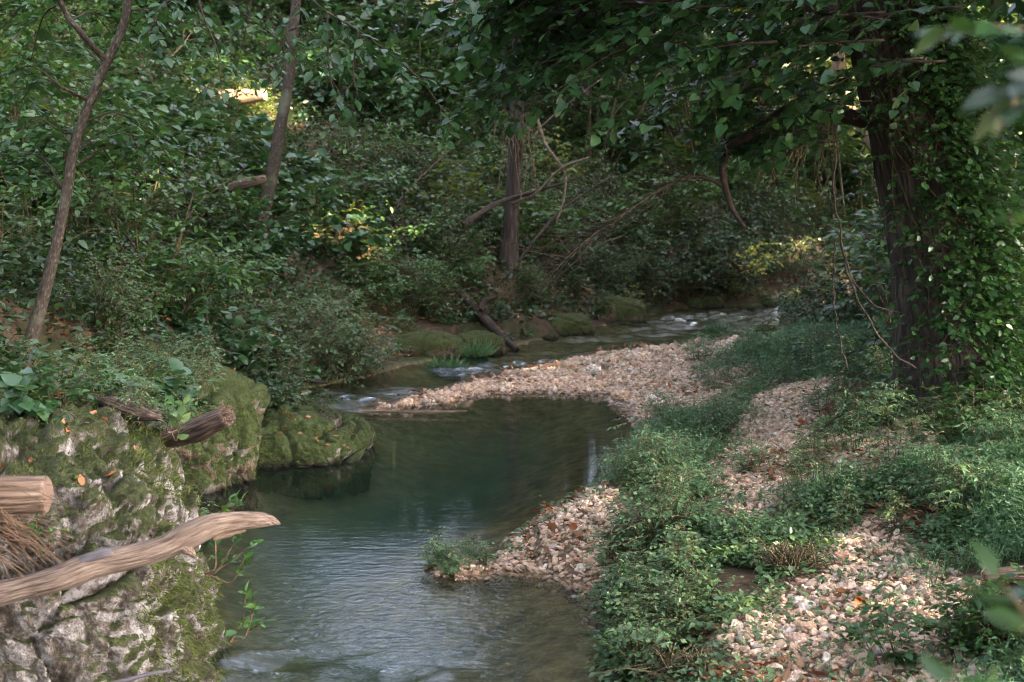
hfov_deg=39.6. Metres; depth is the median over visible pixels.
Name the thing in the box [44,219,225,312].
shrub
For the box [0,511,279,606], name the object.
driftwood branch
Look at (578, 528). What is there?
cobble
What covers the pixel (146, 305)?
shrub
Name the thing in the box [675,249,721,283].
shrub
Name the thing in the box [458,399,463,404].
cobble
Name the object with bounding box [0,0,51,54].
shrub
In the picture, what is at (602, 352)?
cobble
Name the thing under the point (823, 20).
hanging vine
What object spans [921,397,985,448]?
leafy plant
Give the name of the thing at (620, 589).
leafy plant
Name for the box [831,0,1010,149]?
pale forked tree
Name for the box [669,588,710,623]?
leafy plant
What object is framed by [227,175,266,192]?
fallen branch
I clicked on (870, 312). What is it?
shrub
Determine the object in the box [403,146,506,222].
shrub
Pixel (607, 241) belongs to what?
fallen branch
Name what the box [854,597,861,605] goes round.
fallen leaf
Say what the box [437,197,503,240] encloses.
shrub
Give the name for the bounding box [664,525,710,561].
leafy plant
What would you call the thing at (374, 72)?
shrub
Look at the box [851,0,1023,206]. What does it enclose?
forest tree
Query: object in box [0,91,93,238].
shrub
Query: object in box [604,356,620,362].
cobble
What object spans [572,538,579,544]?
cobble
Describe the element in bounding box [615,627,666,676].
leafy plant
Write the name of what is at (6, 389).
leafy plant
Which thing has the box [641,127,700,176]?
shrub
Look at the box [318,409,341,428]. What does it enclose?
white rock
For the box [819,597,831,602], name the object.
cobble
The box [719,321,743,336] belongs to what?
leafy plant
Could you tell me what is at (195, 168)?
shrub
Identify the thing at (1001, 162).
shrub
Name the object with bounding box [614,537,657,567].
leafy plant
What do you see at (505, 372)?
cobble
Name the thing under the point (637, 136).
shrub
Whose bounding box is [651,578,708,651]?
leafy plant
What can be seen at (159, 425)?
leafy plant
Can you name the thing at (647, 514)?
leafy plant
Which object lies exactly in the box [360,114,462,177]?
shrub
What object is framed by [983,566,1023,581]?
short log
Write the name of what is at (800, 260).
shrub
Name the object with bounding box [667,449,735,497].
leafy plant
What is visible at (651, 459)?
leafy plant
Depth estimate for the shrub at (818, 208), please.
26.87 m
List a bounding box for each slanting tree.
[0,0,212,366]
[123,0,485,242]
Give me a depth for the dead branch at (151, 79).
19.70 m
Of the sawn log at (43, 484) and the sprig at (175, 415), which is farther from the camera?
the sprig at (175, 415)
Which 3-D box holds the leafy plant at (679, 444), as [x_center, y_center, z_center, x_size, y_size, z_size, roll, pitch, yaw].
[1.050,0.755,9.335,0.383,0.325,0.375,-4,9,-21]
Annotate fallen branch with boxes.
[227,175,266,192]
[461,178,578,227]
[517,174,614,262]
[592,236,621,258]
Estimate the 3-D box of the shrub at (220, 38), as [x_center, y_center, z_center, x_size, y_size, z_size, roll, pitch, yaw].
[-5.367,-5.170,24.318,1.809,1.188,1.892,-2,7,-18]
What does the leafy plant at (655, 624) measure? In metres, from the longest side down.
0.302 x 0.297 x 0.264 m
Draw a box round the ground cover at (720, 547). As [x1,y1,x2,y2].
[498,317,991,681]
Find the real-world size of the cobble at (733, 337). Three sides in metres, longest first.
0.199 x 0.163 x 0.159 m
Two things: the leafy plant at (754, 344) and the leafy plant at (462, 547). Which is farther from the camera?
the leafy plant at (754, 344)
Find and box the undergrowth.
[0,0,880,414]
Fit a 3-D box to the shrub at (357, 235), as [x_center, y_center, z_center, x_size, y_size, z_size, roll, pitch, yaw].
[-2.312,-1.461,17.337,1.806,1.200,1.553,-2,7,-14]
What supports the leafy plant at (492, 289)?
on the ground at (496, 470)
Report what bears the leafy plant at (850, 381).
on the ground at (496, 470)
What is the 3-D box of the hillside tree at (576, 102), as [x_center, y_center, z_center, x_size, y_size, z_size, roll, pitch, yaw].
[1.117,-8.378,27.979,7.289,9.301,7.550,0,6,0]
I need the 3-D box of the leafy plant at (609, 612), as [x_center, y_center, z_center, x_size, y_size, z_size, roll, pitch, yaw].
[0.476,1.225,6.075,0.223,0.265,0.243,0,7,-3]
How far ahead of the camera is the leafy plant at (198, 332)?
10.06 m
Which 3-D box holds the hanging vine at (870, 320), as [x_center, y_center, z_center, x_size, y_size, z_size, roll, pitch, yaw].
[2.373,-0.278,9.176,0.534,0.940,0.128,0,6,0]
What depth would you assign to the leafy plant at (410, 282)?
17.46 m
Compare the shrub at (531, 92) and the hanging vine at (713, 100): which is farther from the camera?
the shrub at (531, 92)
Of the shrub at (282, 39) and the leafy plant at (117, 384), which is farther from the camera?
the shrub at (282, 39)
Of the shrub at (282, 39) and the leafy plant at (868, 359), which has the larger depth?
the shrub at (282, 39)
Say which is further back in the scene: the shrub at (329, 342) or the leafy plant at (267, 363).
the shrub at (329, 342)
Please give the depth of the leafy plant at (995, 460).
6.96 m
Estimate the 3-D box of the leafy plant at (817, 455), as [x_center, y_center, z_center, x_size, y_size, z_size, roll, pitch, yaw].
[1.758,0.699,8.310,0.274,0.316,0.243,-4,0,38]
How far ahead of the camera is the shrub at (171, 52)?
22.27 m
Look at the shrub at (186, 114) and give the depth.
17.77 m
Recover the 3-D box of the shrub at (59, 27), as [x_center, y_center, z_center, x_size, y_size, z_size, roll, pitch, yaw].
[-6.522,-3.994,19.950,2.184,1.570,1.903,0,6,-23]
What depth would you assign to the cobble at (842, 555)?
6.36 m
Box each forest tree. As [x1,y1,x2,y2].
[653,8,851,106]
[712,3,1008,173]
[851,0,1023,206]
[962,0,1023,59]
[968,0,1023,161]
[970,0,1023,166]
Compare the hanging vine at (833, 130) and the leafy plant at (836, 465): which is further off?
the hanging vine at (833, 130)
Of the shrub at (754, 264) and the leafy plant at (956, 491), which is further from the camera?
the shrub at (754, 264)
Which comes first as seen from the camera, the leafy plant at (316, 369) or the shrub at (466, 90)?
the leafy plant at (316, 369)
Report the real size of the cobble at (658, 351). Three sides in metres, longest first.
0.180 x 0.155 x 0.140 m
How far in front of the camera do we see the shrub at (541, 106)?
26.60 m
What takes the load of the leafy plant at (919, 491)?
on the ground at (496, 470)
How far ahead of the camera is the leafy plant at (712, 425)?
10.02 m
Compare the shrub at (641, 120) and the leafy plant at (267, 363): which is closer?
the leafy plant at (267, 363)
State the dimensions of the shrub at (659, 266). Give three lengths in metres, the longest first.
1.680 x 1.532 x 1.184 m
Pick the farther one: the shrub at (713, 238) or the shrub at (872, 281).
the shrub at (713, 238)
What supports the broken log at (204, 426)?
on the limestone boulder
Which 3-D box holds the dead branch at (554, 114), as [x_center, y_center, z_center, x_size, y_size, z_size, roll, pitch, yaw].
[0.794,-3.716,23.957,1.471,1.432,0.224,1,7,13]
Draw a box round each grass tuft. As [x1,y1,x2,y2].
[419,352,471,381]
[456,335,497,365]
[703,320,729,336]
[739,537,839,578]
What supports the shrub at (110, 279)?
on the ground at (496, 470)
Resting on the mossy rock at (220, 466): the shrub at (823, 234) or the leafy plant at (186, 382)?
the leafy plant at (186, 382)
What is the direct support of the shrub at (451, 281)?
on the ground at (496, 470)
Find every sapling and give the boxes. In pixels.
[0,3,96,109]
[0,38,96,125]
[0,46,191,251]
[41,128,303,305]
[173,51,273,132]
[318,0,399,37]
[372,19,473,108]
[386,0,480,43]
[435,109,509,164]
[533,25,716,173]
[610,30,764,169]
[749,71,876,220]
[794,199,1023,341]
[804,101,870,192]
[837,151,877,204]
[999,138,1023,173]
[1001,179,1023,235]
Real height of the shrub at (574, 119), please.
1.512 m
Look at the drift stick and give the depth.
12.10 m
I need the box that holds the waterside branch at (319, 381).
[270,376,327,383]
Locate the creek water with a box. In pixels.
[216,298,882,681]
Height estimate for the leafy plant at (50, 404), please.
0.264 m
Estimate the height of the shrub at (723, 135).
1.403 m
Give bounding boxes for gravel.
[365,337,1023,681]
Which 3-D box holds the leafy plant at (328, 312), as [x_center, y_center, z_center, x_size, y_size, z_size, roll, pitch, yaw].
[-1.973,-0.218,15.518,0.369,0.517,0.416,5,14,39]
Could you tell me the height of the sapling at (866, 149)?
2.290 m
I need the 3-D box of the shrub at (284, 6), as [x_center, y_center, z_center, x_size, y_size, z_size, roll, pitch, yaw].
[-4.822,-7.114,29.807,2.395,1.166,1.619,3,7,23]
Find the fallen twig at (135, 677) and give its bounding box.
[111,670,170,681]
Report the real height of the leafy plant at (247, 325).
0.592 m
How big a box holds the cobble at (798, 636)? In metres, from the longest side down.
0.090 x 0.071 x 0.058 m
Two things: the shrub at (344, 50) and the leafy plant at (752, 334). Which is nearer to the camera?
the leafy plant at (752, 334)
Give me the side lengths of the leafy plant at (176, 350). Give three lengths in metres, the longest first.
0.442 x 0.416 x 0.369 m
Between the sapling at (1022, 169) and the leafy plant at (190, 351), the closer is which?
the leafy plant at (190, 351)
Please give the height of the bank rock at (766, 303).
0.246 m
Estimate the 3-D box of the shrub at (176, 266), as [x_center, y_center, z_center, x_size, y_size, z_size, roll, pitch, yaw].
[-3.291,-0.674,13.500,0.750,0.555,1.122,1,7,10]
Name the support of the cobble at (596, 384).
on the gravel
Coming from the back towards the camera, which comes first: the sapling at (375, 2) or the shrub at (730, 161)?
the sapling at (375, 2)
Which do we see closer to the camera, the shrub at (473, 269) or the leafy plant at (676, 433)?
the leafy plant at (676, 433)
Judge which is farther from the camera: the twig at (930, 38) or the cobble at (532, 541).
the cobble at (532, 541)
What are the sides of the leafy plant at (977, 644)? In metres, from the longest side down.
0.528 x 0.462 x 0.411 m
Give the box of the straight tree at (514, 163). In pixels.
[417,5,595,274]
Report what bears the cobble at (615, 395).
on the gravel
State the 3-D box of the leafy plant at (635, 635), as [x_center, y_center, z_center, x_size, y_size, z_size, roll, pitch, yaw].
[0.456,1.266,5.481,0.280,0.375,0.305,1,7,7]
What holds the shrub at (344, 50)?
on the ground at (496, 470)
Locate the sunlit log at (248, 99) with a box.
[200,89,267,108]
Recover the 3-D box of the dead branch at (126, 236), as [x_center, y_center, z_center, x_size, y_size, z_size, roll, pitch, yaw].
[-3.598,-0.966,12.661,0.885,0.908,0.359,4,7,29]
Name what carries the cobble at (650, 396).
on the gravel
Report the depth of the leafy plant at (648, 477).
7.22 m
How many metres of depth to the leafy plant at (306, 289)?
15.49 m
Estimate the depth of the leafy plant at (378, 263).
17.35 m
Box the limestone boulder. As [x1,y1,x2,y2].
[0,389,232,681]
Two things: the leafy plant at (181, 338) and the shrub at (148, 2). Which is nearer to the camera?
the leafy plant at (181, 338)
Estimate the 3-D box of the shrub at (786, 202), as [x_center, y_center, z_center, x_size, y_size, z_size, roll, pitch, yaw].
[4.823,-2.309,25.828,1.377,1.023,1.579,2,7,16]
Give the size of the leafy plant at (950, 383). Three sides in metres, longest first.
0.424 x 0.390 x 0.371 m
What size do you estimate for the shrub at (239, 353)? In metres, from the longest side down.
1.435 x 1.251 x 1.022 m
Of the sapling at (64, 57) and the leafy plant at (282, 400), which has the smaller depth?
the leafy plant at (282, 400)
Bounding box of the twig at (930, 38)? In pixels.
[913,18,1023,55]
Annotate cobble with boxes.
[400,398,413,407]
[421,399,431,408]
[433,395,442,401]
[433,568,445,580]
[438,399,451,409]
[446,397,454,403]
[449,391,458,398]
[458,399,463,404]
[460,384,474,391]
[460,389,468,393]
[468,582,474,587]
[501,370,515,374]
[504,382,512,387]
[505,566,513,570]
[518,372,529,376]
[528,538,536,546]
[538,364,547,369]
[548,378,559,382]
[549,385,557,392]
[552,360,565,365]
[554,515,561,521]
[558,375,573,381]
[563,362,575,370]
[568,595,581,602]
[569,524,582,533]
[571,355,579,360]
[571,582,585,593]
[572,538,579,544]
[577,386,590,393]
[582,533,587,539]
[582,555,596,568]
[585,507,592,512]
[586,364,600,371]
[587,380,602,387]
[588,368,602,375]
[594,549,608,556]
[595,350,607,355]
[599,362,608,368]
[600,373,609,377]
[603,488,619,497]
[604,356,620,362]
[610,390,628,400]
[623,354,634,360]
[628,361,639,366]
[632,352,644,357]
[635,353,643,360]
[635,381,644,386]
[640,350,653,356]
[645,394,662,403]
[646,345,660,351]
[655,349,663,355]
[657,375,674,381]
[675,348,686,353]
[690,400,704,406]
[715,340,727,345]
[716,632,734,643]
[722,469,733,476]
[726,335,739,340]
[788,630,807,645]
[790,670,804,679]
[791,595,808,602]
[795,621,816,633]
[797,599,816,609]
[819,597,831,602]
[830,564,838,571]
[834,550,849,561]
[836,565,852,575]
[846,650,857,659]
[861,584,877,593]
[876,664,890,672]
[892,420,904,426]
[917,578,931,587]
[927,565,944,575]
[959,581,971,591]
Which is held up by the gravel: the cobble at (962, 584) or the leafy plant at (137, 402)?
the cobble at (962, 584)
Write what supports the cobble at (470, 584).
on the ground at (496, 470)
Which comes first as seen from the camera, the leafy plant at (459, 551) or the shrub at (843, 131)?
the leafy plant at (459, 551)
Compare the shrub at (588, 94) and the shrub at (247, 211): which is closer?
the shrub at (247, 211)
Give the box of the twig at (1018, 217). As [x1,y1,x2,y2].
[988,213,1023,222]
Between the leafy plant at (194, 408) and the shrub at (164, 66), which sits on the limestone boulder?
the leafy plant at (194, 408)
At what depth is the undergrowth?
18.42 m
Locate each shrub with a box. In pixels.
[0,0,35,24]
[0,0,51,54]
[0,0,121,91]
[0,21,20,53]
[0,64,107,151]
[0,83,94,175]
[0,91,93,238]
[0,126,108,276]
[0,189,124,288]
[3,57,158,140]
[7,0,128,67]
[16,0,136,27]
[18,0,143,41]
[20,170,174,247]
[23,240,179,336]
[33,50,181,124]
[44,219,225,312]
[50,64,210,167]
[51,143,207,242]
[61,110,213,191]
[62,111,260,239]
[68,18,150,62]
[73,46,173,111]
[76,256,169,335]
[81,0,206,55]
[107,57,221,112]
[108,0,204,28]
[114,84,314,213]
[122,48,201,83]
[127,77,241,172]
[130,204,267,325]
[137,82,249,150]
[139,0,286,51]
[141,240,211,293]
[144,229,297,308]
[149,0,271,41]
[149,6,250,62]
[159,0,244,20]
[166,265,295,374]
[169,25,266,80]
[173,187,320,278]
[184,10,275,64]
[186,172,278,244]
[191,281,302,347]
[200,111,339,201]
[218,157,319,219]
[220,128,298,160]
[222,72,258,113]
[223,0,289,30]
[242,10,322,60]
[243,83,279,111]
[244,285,367,373]
[249,88,291,123]
[252,172,393,261]
[253,0,324,26]
[259,281,319,326]
[261,283,409,395]
[265,40,331,83]
[266,0,363,25]
[272,0,371,35]
[280,132,424,229]
[292,15,428,117]
[294,272,361,315]
[298,18,376,87]
[298,104,412,171]
[299,26,342,52]
[304,0,479,74]
[307,0,503,131]
[311,0,378,19]
[320,161,395,209]
[326,218,393,254]
[326,325,412,376]
[331,259,417,312]
[340,199,373,230]
[349,80,421,140]
[350,247,456,316]
[354,51,435,100]
[355,138,483,200]
[359,1,402,33]
[359,1,426,51]
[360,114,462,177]
[364,38,485,125]
[366,24,419,53]
[372,5,463,75]
[376,199,462,255]
[381,0,464,26]
[382,261,473,312]
[394,6,427,46]
[402,207,493,269]
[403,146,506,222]
[405,189,505,252]
[412,41,496,103]
[412,92,483,142]
[421,79,526,139]
[424,240,498,291]
[430,0,579,143]
[436,130,556,190]
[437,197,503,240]
[440,177,613,265]
[448,145,562,214]
[455,64,567,133]
[470,91,564,161]
[479,55,552,105]
[479,89,568,131]
[503,260,560,303]
[518,179,577,241]
[523,126,587,195]
[523,174,640,246]
[526,92,607,151]
[526,172,610,230]
[535,219,619,271]
[538,56,615,92]
[539,139,650,209]
[541,70,634,99]
[543,81,621,115]
[543,122,609,166]
[552,90,694,179]
[555,93,622,129]
[556,169,670,253]
[577,84,695,165]
[579,239,648,291]
[601,232,697,302]
[608,87,680,141]
[609,81,661,113]
[609,249,655,277]
[613,221,774,301]
[617,278,649,304]
[619,145,739,225]
[622,198,711,243]
[626,151,687,192]
[636,71,757,148]
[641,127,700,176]
[656,105,718,153]
[659,121,701,163]
[670,207,794,273]
[671,224,791,296]
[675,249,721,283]
[681,93,769,141]
[686,112,764,153]
[688,170,729,202]
[692,141,751,182]
[693,156,805,210]
[709,132,773,179]
[717,275,741,296]
[720,187,798,236]
[724,194,846,263]
[730,151,811,184]
[739,240,779,271]
[748,187,815,236]
[752,172,823,216]
[758,235,839,281]
[762,284,835,327]
[763,75,875,205]
[773,315,862,355]
[776,187,865,233]
[776,252,881,325]
[784,148,821,176]
[785,170,827,203]
[793,185,832,228]
[797,135,877,206]
[799,180,1023,373]
[802,210,860,244]
[810,130,880,226]
[815,274,890,323]
[819,165,873,212]
[826,229,858,267]
[836,162,890,311]
[839,223,889,306]
[842,211,892,317]
[848,152,1019,274]
[851,146,1023,232]
[864,269,891,306]
[869,149,1022,296]
[1010,140,1023,237]
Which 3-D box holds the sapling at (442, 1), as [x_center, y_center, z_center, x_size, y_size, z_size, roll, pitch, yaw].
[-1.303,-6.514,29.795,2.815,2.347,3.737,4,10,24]
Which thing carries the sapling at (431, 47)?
on the ground at (496, 470)
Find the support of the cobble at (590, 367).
on the gravel
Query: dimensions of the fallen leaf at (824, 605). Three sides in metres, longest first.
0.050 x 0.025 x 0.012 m
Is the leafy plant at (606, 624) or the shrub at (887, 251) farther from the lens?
the shrub at (887, 251)
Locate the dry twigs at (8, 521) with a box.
[0,484,72,611]
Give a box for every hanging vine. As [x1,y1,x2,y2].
[713,10,726,152]
[752,106,837,203]
[796,14,890,71]
[806,1,864,19]
[832,153,900,313]
[832,240,847,368]
[838,225,916,368]
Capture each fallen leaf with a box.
[78,474,84,484]
[544,520,556,532]
[569,522,577,529]
[821,600,828,608]
[834,587,849,597]
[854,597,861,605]
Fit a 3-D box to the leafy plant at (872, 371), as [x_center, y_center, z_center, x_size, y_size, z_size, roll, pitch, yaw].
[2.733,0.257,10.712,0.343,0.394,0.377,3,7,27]
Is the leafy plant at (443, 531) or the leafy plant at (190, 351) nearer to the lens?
the leafy plant at (443, 531)
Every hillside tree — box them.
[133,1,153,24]
[439,0,676,136]
[603,7,755,135]
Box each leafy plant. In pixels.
[0,358,16,391]
[0,361,95,420]
[0,377,60,418]
[3,339,83,393]
[29,351,115,406]
[37,408,90,425]
[47,374,99,405]
[53,333,102,359]
[56,336,122,387]
[60,352,129,397]
[80,361,174,418]
[88,328,132,353]
[98,328,149,387]
[102,380,132,396]
[107,353,165,401]
[109,360,167,435]
[110,332,148,372]
[116,357,201,411]
[120,337,175,396]
[134,325,183,367]
[136,396,190,451]
[150,331,198,381]
[150,352,204,383]
[158,329,193,351]
[163,373,220,423]
[176,340,206,358]
[177,335,229,398]
[178,323,230,363]
[183,356,208,377]
[193,485,216,547]
[197,342,225,364]
[226,336,278,375]
[231,338,269,377]
[239,324,299,372]
[242,311,296,350]
[247,330,310,385]
[254,345,324,404]
[261,308,296,339]
[261,339,299,375]
[262,359,311,392]
[266,386,297,409]
[267,370,317,403]
[278,321,321,358]
[284,273,332,317]
[286,394,305,409]
[305,388,339,410]
[309,319,357,347]
[315,300,344,326]
[327,284,381,335]
[330,252,373,290]
[334,293,381,324]
[366,250,393,280]
[372,239,423,285]
[386,306,420,332]
[391,257,422,284]
[397,270,423,294]
[401,286,429,309]
[409,249,459,287]
[415,280,468,325]
[416,526,450,569]
[416,529,457,569]
[428,545,466,574]
[430,543,456,564]
[434,539,471,568]
[435,549,472,575]
[437,254,463,277]
[453,279,509,327]
[455,253,484,287]
[455,539,473,560]
[464,533,490,560]
[465,541,496,568]
[485,281,519,305]
[507,254,552,290]
[547,260,573,287]
[557,248,579,270]
[562,261,593,293]
[574,553,647,633]
[576,626,648,681]
[577,579,653,652]
[582,507,645,565]
[584,556,647,612]
[587,624,668,681]
[588,599,659,655]
[589,283,615,314]
[589,423,675,483]
[589,618,651,681]
[591,533,658,591]
[591,550,671,599]
[592,436,672,494]
[592,503,662,555]
[592,632,648,681]
[593,590,674,643]
[594,583,629,623]
[596,569,652,608]
[597,624,662,681]
[599,573,640,617]
[599,603,644,633]
[600,618,616,640]
[602,623,665,679]
[603,567,673,609]
[604,621,686,681]
[605,416,701,485]
[605,575,681,620]
[605,579,631,619]
[607,279,635,297]
[608,450,712,533]
[609,606,654,641]
[612,460,729,550]
[612,552,638,578]
[612,559,678,625]
[614,425,701,477]
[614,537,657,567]
[615,496,687,561]
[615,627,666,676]
[624,570,717,627]
[625,612,675,648]
[627,579,701,634]
[628,426,699,479]
[629,456,696,530]
[629,609,655,632]
[633,404,676,432]
[638,543,695,589]
[639,502,683,551]
[642,384,681,411]
[644,527,716,576]
[648,570,709,608]
[649,525,715,578]
[650,428,701,459]
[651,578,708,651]
[653,435,714,477]
[654,485,717,531]
[657,390,696,416]
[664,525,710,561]
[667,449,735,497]
[668,547,743,615]
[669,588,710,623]
[671,396,742,439]
[677,324,724,360]
[678,562,732,597]
[684,400,735,440]
[687,352,720,378]
[688,360,735,391]
[699,394,739,421]
[707,322,734,341]
[708,341,756,379]
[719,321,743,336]
[722,510,774,556]
[723,431,784,470]
[736,320,774,346]
[742,339,764,357]
[775,439,822,473]
[784,434,850,498]
[786,341,828,376]
[788,361,853,415]
[788,418,832,445]
[790,435,831,472]
[794,416,839,456]
[800,377,906,454]
[810,395,861,433]
[816,452,858,485]
[820,330,863,381]
[820,478,873,533]
[827,457,869,494]
[829,479,870,522]
[831,369,865,406]
[836,320,865,340]
[838,584,963,677]
[849,342,886,378]
[851,333,889,361]
[851,407,940,461]
[854,350,891,387]
[855,367,934,427]
[855,394,880,425]
[859,401,901,432]
[867,485,912,534]
[880,389,949,435]
[892,443,993,513]
[894,456,968,508]
[900,447,963,504]
[906,385,998,444]
[906,435,969,484]
[910,445,1017,524]
[918,584,1016,663]
[921,382,977,429]
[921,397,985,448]
[923,576,992,646]
[927,400,983,432]
[931,366,1012,413]
[936,446,1023,511]
[937,401,1023,458]
[940,447,1023,498]
[943,572,1023,654]
[944,382,1023,433]
[950,538,1023,666]
[950,582,1023,667]
[952,557,1023,666]
[952,577,1023,638]
[967,592,1021,641]
[977,398,1023,442]
[979,409,1023,456]
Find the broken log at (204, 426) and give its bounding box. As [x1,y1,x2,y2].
[161,405,235,447]
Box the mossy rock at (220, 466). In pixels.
[52,336,270,513]
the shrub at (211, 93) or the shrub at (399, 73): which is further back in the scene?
the shrub at (399, 73)
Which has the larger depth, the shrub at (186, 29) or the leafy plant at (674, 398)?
the shrub at (186, 29)
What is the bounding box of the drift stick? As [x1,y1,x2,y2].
[353,409,466,414]
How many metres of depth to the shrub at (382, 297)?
16.68 m
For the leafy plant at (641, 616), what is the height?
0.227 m
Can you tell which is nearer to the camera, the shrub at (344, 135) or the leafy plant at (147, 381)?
the leafy plant at (147, 381)
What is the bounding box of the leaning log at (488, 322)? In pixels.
[455,288,519,352]
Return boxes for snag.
[477,296,496,310]
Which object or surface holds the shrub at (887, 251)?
on the ground at (496, 470)
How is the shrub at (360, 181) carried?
on the ground at (496, 470)
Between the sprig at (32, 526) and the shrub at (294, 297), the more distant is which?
the shrub at (294, 297)
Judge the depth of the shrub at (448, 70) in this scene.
27.31 m
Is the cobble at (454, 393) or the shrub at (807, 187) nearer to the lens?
the cobble at (454, 393)
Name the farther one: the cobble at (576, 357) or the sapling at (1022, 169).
the sapling at (1022, 169)
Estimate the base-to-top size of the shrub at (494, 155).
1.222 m
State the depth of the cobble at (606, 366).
14.27 m
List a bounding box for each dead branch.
[76,187,153,279]
[139,51,187,132]
[158,27,200,64]
[314,140,354,171]
[394,150,460,205]
[523,78,601,151]
[648,184,695,232]
[698,191,733,226]
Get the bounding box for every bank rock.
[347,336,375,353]
[393,322,417,332]
[394,330,463,359]
[456,330,506,357]
[542,334,558,341]
[546,312,594,336]
[568,330,583,338]
[594,295,646,327]
[684,296,724,310]
[739,303,763,312]
[749,323,780,339]
[760,297,801,310]
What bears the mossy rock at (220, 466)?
on the ground at (496, 470)
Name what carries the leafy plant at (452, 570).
on the gravel
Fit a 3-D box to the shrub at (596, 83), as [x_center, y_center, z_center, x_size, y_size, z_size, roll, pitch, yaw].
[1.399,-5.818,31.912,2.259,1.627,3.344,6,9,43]
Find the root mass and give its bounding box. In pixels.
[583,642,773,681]
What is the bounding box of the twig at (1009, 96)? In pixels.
[957,45,1023,146]
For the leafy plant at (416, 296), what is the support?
on the ground at (496, 470)
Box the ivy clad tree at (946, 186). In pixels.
[412,0,1023,415]
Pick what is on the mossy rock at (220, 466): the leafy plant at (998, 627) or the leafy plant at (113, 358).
the leafy plant at (113, 358)
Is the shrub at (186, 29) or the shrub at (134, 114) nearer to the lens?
the shrub at (134, 114)
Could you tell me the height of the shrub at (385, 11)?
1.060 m
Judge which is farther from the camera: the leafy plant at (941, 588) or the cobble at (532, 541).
the cobble at (532, 541)
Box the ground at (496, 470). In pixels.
[0,0,1023,681]
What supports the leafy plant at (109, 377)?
on the limestone boulder
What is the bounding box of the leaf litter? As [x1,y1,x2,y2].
[4,12,1013,681]
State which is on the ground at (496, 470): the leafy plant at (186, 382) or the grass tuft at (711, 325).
the grass tuft at (711, 325)
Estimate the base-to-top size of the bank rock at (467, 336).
0.393 m
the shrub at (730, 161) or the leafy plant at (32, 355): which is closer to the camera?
the leafy plant at (32, 355)
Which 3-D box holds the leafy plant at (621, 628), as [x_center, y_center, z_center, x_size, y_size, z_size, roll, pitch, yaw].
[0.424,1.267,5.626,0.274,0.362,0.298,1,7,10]
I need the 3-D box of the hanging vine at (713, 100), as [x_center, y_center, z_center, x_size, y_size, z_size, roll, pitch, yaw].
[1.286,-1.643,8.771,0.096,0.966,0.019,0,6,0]
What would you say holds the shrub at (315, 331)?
on the ground at (496, 470)
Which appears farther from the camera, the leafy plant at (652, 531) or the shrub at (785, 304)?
the shrub at (785, 304)
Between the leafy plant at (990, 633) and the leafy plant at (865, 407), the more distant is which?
the leafy plant at (865, 407)
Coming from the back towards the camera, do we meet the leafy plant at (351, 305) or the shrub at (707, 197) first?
the shrub at (707, 197)
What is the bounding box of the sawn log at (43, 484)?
[0,475,53,514]
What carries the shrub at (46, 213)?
on the ground at (496, 470)
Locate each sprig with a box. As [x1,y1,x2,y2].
[27,512,55,557]
[158,394,194,441]
[204,533,263,582]
[218,488,246,512]
[225,579,275,642]
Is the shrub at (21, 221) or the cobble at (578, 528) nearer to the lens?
the cobble at (578, 528)
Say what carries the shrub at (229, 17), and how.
on the ground at (496, 470)
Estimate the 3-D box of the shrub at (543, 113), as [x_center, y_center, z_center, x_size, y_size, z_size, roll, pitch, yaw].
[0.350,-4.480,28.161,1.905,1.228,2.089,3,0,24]
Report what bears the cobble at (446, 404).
on the gravel
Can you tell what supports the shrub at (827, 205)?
on the ground at (496, 470)
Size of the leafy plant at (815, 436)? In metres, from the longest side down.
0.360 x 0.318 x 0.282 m
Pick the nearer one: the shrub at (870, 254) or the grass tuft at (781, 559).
the grass tuft at (781, 559)
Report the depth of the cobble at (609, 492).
7.82 m
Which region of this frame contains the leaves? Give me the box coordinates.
[919,650,996,681]
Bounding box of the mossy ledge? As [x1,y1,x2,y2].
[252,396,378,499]
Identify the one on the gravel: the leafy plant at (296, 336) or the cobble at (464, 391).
the cobble at (464, 391)
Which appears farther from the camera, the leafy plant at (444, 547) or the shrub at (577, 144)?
the shrub at (577, 144)
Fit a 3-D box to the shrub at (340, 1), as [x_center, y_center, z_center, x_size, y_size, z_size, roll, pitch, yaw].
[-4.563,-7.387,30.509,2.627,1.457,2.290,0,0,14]
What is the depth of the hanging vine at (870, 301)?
9.09 m
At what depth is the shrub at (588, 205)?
21.30 m
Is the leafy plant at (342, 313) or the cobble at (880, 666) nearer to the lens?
the cobble at (880, 666)
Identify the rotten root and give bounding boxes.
[96,396,162,420]
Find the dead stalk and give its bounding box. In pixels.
[780,468,784,500]
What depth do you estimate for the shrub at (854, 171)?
17.82 m
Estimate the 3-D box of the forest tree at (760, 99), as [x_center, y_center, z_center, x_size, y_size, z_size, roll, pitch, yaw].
[6.082,-9.979,34.700,8.512,9.849,8.026,0,6,0]
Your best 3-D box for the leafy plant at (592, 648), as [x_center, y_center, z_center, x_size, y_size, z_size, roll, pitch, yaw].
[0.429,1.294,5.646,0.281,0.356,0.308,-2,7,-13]
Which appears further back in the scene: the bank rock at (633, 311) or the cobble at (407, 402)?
the bank rock at (633, 311)
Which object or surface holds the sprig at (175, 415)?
on the limestone boulder
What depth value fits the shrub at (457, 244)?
18.32 m
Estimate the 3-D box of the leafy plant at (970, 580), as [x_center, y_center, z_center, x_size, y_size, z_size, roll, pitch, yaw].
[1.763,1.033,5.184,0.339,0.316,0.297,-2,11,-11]

